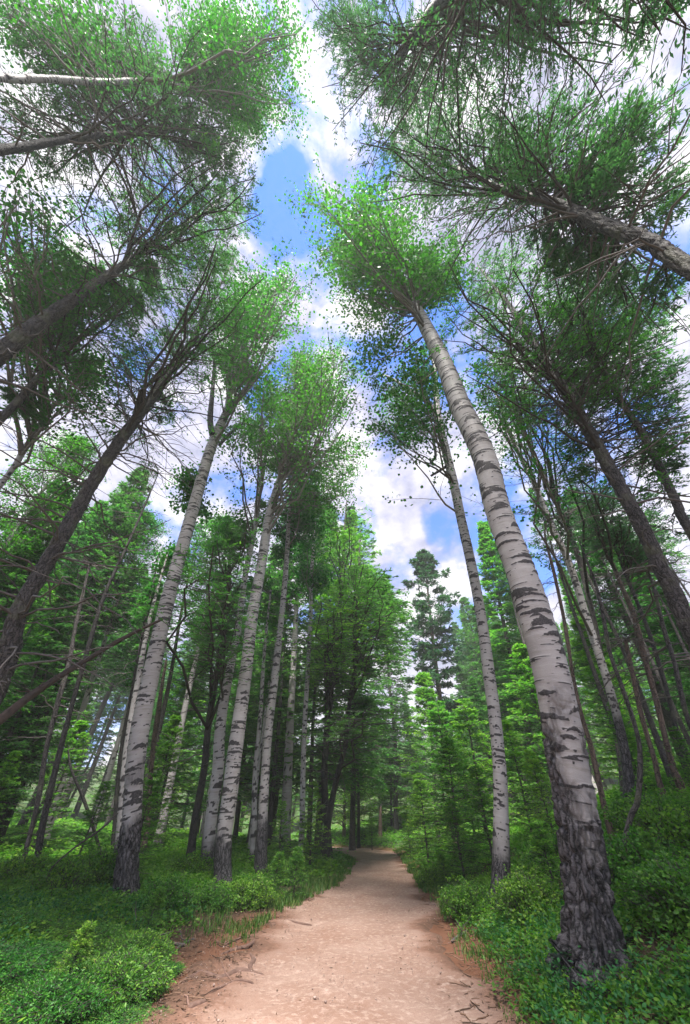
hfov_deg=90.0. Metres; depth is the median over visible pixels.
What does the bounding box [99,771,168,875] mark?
young fir
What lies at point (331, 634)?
fir tree
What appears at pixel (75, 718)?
fir tree
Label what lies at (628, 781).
aspen tree
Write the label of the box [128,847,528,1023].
path
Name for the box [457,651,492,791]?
fir tree
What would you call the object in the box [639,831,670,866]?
fir sapling
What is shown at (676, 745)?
young fir
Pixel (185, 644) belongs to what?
fir tree
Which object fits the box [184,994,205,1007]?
stick
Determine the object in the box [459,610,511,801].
fir tree
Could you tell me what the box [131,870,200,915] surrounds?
leafy shrub
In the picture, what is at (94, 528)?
fir tree
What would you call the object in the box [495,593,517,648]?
aspen tree
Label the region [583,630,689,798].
dead snag
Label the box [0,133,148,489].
aspen tree
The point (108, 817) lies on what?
fir tree
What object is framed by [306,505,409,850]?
fir tree
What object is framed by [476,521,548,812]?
fir tree
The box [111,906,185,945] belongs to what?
fallen branch
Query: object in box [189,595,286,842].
fir tree
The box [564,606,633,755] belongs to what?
aspen tree
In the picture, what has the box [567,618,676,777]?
fir tree
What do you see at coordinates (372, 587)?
fir tree
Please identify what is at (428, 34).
fir tree
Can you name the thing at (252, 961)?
tree root
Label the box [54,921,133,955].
juniper shrub
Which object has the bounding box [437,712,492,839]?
young fir
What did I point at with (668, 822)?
leafy shrub
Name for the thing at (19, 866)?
leafy shrub
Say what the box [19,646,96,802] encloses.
fir tree
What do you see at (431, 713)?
fir tree
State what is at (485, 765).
young fir
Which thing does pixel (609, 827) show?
dead snag
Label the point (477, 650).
fir tree
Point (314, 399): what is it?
aspen tree
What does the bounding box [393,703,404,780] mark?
fir tree
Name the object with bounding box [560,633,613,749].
fir tree
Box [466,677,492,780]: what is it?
fir tree
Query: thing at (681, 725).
fir tree
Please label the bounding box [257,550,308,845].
fir tree
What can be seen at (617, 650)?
fir tree
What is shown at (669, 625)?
fir tree
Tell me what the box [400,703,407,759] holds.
fir tree
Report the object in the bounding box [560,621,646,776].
fir tree
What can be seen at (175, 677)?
fir tree
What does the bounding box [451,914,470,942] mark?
stick
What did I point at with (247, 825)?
young fir
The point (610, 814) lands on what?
leafy shrub
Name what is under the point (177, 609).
fir tree
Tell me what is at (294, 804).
fir tree
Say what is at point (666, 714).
fir tree
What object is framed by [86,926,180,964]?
juniper shrub
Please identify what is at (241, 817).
fir tree
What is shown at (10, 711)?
fallen log
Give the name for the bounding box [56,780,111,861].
young fir
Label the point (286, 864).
leafy shrub
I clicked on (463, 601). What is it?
fir tree
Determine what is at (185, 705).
aspen tree
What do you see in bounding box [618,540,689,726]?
fir tree
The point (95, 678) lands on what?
fir tree
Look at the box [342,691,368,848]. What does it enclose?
fir tree
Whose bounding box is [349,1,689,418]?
fir tree
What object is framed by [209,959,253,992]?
fallen branch
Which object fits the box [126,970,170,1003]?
juniper shrub
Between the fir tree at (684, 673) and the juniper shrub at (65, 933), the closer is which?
the juniper shrub at (65, 933)
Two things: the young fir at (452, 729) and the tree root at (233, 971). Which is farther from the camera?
the young fir at (452, 729)
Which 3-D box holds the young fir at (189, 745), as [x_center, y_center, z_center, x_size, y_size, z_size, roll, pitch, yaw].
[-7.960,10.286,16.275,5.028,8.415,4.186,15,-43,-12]
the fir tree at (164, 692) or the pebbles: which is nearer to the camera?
the pebbles
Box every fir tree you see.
[0,0,256,302]
[0,122,264,458]
[0,225,274,704]
[0,236,86,366]
[0,248,164,524]
[0,462,95,615]
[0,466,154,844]
[0,477,69,623]
[0,487,134,809]
[0,494,72,712]
[0,501,112,804]
[0,577,79,824]
[0,720,91,850]
[0,750,22,840]
[1,500,108,754]
[1,543,43,615]
[2,602,48,709]
[6,550,103,730]
[7,613,102,828]
[11,527,88,684]
[17,563,149,828]
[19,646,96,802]
[30,605,129,789]
[34,686,94,827]
[54,677,111,779]
[55,573,161,820]
[59,676,132,816]
[65,517,297,858]
[71,638,136,821]
[89,555,179,847]
[92,680,127,809]
[104,666,162,826]
[108,545,194,816]
[110,637,171,820]
[110,657,176,794]
[111,715,185,841]
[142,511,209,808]
[144,672,179,777]
[149,600,210,819]
[153,690,200,806]
[154,730,193,814]
[158,586,222,818]
[173,675,231,834]
[180,684,219,828]
[187,544,329,844]
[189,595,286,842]
[220,638,272,833]
[225,652,258,810]
[232,636,296,820]
[245,663,308,839]
[251,505,396,850]
[256,499,398,858]
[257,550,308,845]
[274,529,436,863]
[278,667,317,832]
[306,0,689,219]
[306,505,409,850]
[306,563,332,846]
[335,757,387,834]
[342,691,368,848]
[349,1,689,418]
[356,580,436,832]
[368,726,425,826]
[384,672,468,840]
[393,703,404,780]
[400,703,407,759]
[401,691,424,808]
[405,700,519,841]
[428,235,689,660]
[440,698,535,841]
[450,620,490,792]
[451,665,492,806]
[453,597,519,804]
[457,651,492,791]
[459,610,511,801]
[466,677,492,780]
[467,606,540,813]
[473,332,687,795]
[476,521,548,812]
[481,603,551,806]
[482,652,532,818]
[488,546,547,776]
[500,240,689,545]
[502,720,556,836]
[503,643,610,803]
[503,714,532,802]
[527,487,636,780]
[555,496,674,785]
[555,622,613,783]
[557,568,688,768]
[557,574,673,770]
[559,487,689,758]
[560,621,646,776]
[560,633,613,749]
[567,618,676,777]
[574,505,689,748]
[575,676,611,785]
[577,572,655,733]
[582,707,612,791]
[584,656,651,770]
[587,729,611,766]
[606,701,672,794]
[611,566,687,744]
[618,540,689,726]
[620,527,689,661]
[643,512,689,597]
[654,587,689,670]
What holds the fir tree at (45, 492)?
on the ground at (449, 946)
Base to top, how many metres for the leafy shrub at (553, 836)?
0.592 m
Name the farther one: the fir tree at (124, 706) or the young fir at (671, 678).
the fir tree at (124, 706)
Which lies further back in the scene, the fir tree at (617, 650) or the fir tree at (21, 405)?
the fir tree at (617, 650)
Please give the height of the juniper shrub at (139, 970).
0.405 m
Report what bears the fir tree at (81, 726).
on the ground at (449, 946)
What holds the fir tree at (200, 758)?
on the ground at (449, 946)
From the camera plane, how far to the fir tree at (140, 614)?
11.79 m
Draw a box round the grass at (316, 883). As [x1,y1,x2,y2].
[65,845,685,1023]
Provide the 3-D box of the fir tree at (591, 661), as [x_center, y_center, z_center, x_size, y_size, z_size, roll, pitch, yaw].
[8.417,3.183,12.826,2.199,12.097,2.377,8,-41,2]
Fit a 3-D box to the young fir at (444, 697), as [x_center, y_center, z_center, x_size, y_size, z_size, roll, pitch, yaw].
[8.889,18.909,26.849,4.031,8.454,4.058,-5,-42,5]
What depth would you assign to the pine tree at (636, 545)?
10.15 m
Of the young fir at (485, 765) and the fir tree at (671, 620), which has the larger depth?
the young fir at (485, 765)
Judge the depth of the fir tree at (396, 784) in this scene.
28.28 m
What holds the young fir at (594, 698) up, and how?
on the ground at (449, 946)
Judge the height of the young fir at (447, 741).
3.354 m
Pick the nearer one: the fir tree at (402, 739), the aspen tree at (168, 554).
the aspen tree at (168, 554)
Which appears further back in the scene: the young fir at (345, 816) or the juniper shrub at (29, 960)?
the young fir at (345, 816)
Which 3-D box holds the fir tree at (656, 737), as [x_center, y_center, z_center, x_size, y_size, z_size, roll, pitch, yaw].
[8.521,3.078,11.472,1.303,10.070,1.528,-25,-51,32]
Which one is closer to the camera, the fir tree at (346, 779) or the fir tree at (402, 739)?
the fir tree at (346, 779)
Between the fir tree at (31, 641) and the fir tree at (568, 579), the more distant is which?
the fir tree at (568, 579)
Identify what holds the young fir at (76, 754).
on the ground at (449, 946)
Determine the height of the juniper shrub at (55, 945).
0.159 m
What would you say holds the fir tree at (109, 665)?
on the ground at (449, 946)
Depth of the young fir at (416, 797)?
11.77 m
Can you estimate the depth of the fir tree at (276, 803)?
19.32 m
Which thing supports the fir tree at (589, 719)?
on the ground at (449, 946)
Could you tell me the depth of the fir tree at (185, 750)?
19.25 m
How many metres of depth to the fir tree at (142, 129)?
7.47 m
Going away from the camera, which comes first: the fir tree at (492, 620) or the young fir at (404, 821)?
the young fir at (404, 821)
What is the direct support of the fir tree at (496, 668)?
on the ground at (449, 946)
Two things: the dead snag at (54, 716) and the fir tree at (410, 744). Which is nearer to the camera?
the dead snag at (54, 716)
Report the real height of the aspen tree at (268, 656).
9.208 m
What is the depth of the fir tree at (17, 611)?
7.98 m
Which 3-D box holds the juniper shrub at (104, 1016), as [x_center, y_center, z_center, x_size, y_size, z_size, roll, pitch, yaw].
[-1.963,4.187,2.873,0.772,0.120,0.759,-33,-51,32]
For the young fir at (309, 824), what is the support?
on the ground at (449, 946)
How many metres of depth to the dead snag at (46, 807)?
8.47 m
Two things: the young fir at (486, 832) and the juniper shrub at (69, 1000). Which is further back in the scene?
the young fir at (486, 832)
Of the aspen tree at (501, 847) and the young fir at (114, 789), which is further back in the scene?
the young fir at (114, 789)
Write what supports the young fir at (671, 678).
on the ground at (449, 946)
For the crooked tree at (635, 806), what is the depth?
5.61 m
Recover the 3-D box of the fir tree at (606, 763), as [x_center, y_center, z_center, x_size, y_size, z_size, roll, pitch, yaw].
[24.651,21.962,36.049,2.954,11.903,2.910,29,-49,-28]
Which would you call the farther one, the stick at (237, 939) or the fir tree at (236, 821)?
the fir tree at (236, 821)
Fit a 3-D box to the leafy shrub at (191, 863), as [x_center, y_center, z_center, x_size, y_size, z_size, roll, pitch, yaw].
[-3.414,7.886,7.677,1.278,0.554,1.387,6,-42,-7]
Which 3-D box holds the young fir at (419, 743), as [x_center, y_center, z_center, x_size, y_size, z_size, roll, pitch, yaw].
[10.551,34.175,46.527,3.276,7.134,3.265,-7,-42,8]
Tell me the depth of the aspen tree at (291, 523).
13.18 m
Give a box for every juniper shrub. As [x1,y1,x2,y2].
[0,934,67,987]
[0,962,114,1023]
[0,970,59,1016]
[1,937,86,970]
[20,918,98,942]
[37,954,72,974]
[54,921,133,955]
[62,999,155,1023]
[66,940,176,1016]
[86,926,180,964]
[103,925,135,930]
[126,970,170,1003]
[147,1005,170,1016]
[154,959,185,979]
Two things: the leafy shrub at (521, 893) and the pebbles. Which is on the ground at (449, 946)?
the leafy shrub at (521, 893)
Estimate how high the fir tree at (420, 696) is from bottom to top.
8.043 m
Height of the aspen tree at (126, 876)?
29.402 m
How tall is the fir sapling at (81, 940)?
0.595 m
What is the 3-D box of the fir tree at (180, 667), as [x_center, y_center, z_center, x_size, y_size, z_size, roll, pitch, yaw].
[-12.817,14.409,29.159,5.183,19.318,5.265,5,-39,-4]
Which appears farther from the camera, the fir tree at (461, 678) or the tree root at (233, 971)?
the fir tree at (461, 678)
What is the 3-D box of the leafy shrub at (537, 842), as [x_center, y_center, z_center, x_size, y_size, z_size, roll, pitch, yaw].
[2.951,5.206,5.032,0.664,1.070,0.731,16,-44,-18]
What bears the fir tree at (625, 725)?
on the ground at (449, 946)
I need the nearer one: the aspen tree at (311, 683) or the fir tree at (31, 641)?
the fir tree at (31, 641)
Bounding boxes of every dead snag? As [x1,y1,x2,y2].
[2,554,124,862]
[29,454,174,858]
[56,748,110,859]
[141,659,179,850]
[378,806,382,837]
[525,512,625,840]
[575,545,689,729]
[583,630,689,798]
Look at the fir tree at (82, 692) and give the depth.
13.96 m
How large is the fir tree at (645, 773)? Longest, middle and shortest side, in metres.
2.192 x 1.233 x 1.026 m
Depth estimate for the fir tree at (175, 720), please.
11.81 m
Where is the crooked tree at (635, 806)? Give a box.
[577,537,644,891]
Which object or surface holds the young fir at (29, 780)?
on the ground at (449, 946)
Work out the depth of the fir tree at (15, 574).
9.71 m
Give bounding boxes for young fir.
[1,683,66,784]
[18,735,55,802]
[30,709,94,793]
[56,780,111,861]
[86,645,215,839]
[87,751,118,808]
[96,712,154,817]
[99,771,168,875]
[145,700,209,828]
[177,703,231,828]
[233,716,305,832]
[267,800,295,865]
[287,781,336,864]
[293,734,341,813]
[313,729,384,837]
[360,720,410,809]
[361,813,382,849]
[363,736,402,804]
[378,756,409,803]
[396,773,446,862]
[398,801,419,853]
[416,724,445,802]
[417,737,432,795]
[420,735,491,864]
[432,800,486,877]
[436,695,481,798]
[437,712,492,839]
[456,766,518,866]
[465,678,519,820]
[466,706,492,794]
[504,689,550,792]
[519,749,557,845]
[528,685,602,793]
[584,672,657,780]
[598,621,689,751]
[627,591,689,712]
[627,607,689,729]
[666,726,689,782]
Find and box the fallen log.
[0,618,163,724]
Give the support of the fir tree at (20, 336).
on the ground at (449, 946)
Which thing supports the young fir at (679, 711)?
on the ground at (449, 946)
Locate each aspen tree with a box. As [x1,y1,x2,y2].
[0,0,326,179]
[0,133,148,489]
[0,426,108,580]
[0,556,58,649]
[43,505,173,848]
[87,595,183,844]
[108,237,324,900]
[113,536,188,855]
[153,513,240,848]
[194,353,293,870]
[200,578,264,836]
[213,309,396,887]
[239,568,289,860]
[247,607,292,852]
[253,466,334,876]
[257,482,341,851]
[275,149,637,1001]
[289,523,339,862]
[299,645,316,726]
[350,321,510,905]
[438,300,634,800]
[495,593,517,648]
[502,581,597,792]
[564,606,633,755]
[596,614,649,727]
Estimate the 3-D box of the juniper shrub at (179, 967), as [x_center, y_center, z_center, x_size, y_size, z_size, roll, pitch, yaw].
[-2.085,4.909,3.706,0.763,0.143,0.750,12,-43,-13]
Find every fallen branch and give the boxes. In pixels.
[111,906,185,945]
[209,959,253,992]
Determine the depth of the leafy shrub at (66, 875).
5.60 m
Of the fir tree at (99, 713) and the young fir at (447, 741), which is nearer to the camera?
the young fir at (447, 741)
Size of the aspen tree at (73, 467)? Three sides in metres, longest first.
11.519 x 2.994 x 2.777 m
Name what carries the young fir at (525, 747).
on the ground at (449, 946)
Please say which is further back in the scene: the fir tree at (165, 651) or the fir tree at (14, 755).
the fir tree at (165, 651)
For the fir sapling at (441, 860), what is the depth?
7.85 m
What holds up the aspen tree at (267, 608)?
on the ground at (449, 946)
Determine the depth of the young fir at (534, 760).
7.46 m
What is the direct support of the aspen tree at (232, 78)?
on the ground at (449, 946)
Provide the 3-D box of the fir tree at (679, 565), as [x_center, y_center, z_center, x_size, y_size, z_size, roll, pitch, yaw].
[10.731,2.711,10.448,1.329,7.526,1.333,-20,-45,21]
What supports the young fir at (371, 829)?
on the ground at (449, 946)
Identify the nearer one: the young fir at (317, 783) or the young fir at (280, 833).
the young fir at (280, 833)
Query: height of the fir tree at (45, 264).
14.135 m
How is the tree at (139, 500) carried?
on the ground at (449, 946)
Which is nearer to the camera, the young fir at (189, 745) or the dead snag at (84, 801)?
the dead snag at (84, 801)
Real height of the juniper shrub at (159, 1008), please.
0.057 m
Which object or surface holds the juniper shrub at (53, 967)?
on the ground at (449, 946)
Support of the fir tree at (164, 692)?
on the ground at (449, 946)
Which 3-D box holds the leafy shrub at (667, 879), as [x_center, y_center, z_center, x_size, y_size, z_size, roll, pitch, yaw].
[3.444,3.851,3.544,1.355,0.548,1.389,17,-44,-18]
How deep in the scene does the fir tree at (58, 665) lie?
15.30 m
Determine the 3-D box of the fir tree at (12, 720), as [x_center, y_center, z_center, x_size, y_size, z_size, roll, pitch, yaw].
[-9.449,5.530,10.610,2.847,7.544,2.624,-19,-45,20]
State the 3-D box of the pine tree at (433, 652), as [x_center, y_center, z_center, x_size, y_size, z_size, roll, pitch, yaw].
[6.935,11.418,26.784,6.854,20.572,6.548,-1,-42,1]
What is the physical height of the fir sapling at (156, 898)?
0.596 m
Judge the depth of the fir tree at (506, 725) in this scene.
9.54 m
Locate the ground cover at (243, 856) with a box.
[0,751,689,1023]
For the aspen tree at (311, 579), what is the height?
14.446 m
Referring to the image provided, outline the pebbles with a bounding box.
[149,896,526,1023]
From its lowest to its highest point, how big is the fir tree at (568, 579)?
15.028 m
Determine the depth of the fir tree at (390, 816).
27.56 m
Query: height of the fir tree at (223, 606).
11.172 m
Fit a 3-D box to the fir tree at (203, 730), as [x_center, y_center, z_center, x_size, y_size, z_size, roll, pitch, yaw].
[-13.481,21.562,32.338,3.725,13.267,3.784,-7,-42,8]
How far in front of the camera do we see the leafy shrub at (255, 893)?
6.38 m
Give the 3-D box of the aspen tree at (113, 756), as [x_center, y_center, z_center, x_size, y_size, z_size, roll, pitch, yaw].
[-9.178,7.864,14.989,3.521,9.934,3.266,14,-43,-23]
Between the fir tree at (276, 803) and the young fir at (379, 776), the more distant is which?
the young fir at (379, 776)
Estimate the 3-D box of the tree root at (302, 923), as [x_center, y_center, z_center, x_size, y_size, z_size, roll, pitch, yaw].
[-0.834,6.636,5.574,0.636,0.056,0.491,0,-42,0]
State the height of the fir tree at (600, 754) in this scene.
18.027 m
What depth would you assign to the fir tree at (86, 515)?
16.79 m
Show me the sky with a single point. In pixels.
(401, 531)
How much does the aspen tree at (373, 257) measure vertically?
32.757 m
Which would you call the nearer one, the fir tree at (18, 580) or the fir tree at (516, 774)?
the fir tree at (18, 580)
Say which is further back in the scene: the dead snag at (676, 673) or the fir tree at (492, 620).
the fir tree at (492, 620)
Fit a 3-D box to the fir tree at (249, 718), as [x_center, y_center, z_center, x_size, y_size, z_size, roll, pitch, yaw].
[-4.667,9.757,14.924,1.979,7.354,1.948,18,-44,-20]
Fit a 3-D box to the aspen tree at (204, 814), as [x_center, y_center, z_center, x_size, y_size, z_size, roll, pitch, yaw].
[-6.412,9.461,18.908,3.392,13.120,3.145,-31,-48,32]
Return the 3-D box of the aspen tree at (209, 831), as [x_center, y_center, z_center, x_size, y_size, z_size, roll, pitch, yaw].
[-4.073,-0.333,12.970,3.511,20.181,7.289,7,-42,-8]
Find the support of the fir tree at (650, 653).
on the ground at (449, 946)
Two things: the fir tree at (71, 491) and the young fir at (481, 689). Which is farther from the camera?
the young fir at (481, 689)
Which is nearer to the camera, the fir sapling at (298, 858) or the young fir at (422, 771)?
the fir sapling at (298, 858)
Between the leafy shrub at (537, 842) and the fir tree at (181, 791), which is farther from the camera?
the fir tree at (181, 791)
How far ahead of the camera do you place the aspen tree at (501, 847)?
10.65 m
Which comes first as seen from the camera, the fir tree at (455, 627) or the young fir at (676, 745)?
the young fir at (676, 745)
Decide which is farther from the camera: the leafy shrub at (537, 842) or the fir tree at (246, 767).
the fir tree at (246, 767)
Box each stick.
[176,928,194,948]
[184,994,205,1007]
[216,936,243,944]
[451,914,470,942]
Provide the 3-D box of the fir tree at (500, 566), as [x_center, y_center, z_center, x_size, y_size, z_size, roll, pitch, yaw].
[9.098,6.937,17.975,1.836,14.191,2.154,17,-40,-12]
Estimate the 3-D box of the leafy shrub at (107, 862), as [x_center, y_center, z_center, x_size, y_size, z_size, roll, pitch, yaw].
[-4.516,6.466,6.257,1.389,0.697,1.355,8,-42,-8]
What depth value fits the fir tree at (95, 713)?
34.84 m
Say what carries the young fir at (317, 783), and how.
on the ground at (449, 946)
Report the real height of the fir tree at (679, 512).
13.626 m
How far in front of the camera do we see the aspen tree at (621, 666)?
19.86 m
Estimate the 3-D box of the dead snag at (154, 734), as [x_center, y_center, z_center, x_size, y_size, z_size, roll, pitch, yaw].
[-6.393,7.662,11.241,1.449,5.692,1.467,-14,-43,15]
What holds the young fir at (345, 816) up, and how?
on the ground at (449, 946)
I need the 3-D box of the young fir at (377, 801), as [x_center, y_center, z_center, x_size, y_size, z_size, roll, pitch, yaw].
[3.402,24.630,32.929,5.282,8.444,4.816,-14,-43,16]
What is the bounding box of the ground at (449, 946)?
[0,714,689,1023]
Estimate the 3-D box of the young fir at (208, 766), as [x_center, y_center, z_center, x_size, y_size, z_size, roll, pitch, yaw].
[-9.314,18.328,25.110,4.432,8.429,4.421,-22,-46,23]
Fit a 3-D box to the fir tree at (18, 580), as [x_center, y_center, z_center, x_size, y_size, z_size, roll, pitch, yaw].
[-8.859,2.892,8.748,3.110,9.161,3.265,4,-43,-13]
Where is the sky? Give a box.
[0,0,689,766]
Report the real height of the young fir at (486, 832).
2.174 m
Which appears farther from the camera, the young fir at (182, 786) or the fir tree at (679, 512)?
the young fir at (182, 786)
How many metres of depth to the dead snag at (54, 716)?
8.29 m
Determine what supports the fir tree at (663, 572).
on the ground at (449, 946)
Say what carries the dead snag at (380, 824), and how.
on the ground at (449, 946)
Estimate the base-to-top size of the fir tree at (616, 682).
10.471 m
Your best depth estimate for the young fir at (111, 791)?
39.73 m
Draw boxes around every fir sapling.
[49,920,97,1015]
[130,886,166,934]
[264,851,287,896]
[281,845,311,902]
[434,851,454,891]
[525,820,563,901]
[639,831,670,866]
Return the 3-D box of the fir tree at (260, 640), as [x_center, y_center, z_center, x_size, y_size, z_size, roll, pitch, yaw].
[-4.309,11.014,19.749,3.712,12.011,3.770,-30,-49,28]
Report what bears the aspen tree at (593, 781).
on the ground at (449, 946)
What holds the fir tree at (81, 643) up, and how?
on the ground at (449, 946)
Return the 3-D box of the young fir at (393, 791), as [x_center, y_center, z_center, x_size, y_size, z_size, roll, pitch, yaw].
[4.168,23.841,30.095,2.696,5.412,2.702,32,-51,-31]
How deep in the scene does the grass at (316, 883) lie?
5.62 m
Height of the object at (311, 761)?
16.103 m
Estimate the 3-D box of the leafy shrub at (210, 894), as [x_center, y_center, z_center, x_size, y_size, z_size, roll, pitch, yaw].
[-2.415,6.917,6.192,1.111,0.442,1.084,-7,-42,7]
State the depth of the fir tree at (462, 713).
12.60 m
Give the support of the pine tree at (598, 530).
on the ground at (449, 946)
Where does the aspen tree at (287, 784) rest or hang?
on the ground at (449, 946)
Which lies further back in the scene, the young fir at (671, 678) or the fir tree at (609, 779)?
the fir tree at (609, 779)
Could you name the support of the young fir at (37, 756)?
on the ground at (449, 946)
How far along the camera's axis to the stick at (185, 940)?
4.58 m
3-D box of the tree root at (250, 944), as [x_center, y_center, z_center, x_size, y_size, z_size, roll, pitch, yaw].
[-1.326,5.768,4.590,0.138,0.047,0.992,-13,-43,14]
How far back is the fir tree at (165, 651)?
46.13 m
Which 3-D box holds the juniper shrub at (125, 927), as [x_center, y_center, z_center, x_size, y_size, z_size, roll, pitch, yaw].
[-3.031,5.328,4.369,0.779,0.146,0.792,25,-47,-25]
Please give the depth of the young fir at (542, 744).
24.34 m
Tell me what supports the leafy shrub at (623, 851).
on the ground at (449, 946)
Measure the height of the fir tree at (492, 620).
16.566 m
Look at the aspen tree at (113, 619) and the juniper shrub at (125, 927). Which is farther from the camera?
the aspen tree at (113, 619)
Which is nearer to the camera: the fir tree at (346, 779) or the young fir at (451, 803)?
the young fir at (451, 803)
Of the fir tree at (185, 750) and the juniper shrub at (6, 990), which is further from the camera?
the fir tree at (185, 750)
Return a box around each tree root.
[179,967,263,982]
[220,939,254,954]
[248,953,255,972]
[272,917,311,925]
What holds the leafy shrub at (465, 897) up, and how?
on the ground at (449, 946)
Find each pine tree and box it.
[389,548,474,829]
[535,461,689,792]
[579,490,689,779]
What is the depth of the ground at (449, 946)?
4.97 m
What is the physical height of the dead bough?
1.113 m
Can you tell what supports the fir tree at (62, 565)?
on the ground at (449, 946)
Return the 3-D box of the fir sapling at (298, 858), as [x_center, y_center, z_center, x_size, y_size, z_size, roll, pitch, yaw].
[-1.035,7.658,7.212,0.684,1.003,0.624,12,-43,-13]
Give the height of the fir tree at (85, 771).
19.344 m
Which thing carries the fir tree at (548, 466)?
on the ground at (449, 946)
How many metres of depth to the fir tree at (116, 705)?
34.38 m
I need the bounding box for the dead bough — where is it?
[48,813,117,875]
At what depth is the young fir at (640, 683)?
17.77 m
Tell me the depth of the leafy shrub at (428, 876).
8.35 m
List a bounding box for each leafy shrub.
[0,847,59,887]
[16,851,105,898]
[61,843,117,887]
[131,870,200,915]
[162,850,213,878]
[187,879,239,914]
[218,870,283,911]
[261,856,303,885]
[414,863,455,887]
[435,873,491,924]
[482,863,563,926]
[521,828,558,866]
[596,784,689,830]
[603,824,689,898]
[609,791,689,858]
[611,850,689,924]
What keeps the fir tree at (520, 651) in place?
on the ground at (449, 946)
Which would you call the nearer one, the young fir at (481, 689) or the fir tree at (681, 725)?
the fir tree at (681, 725)

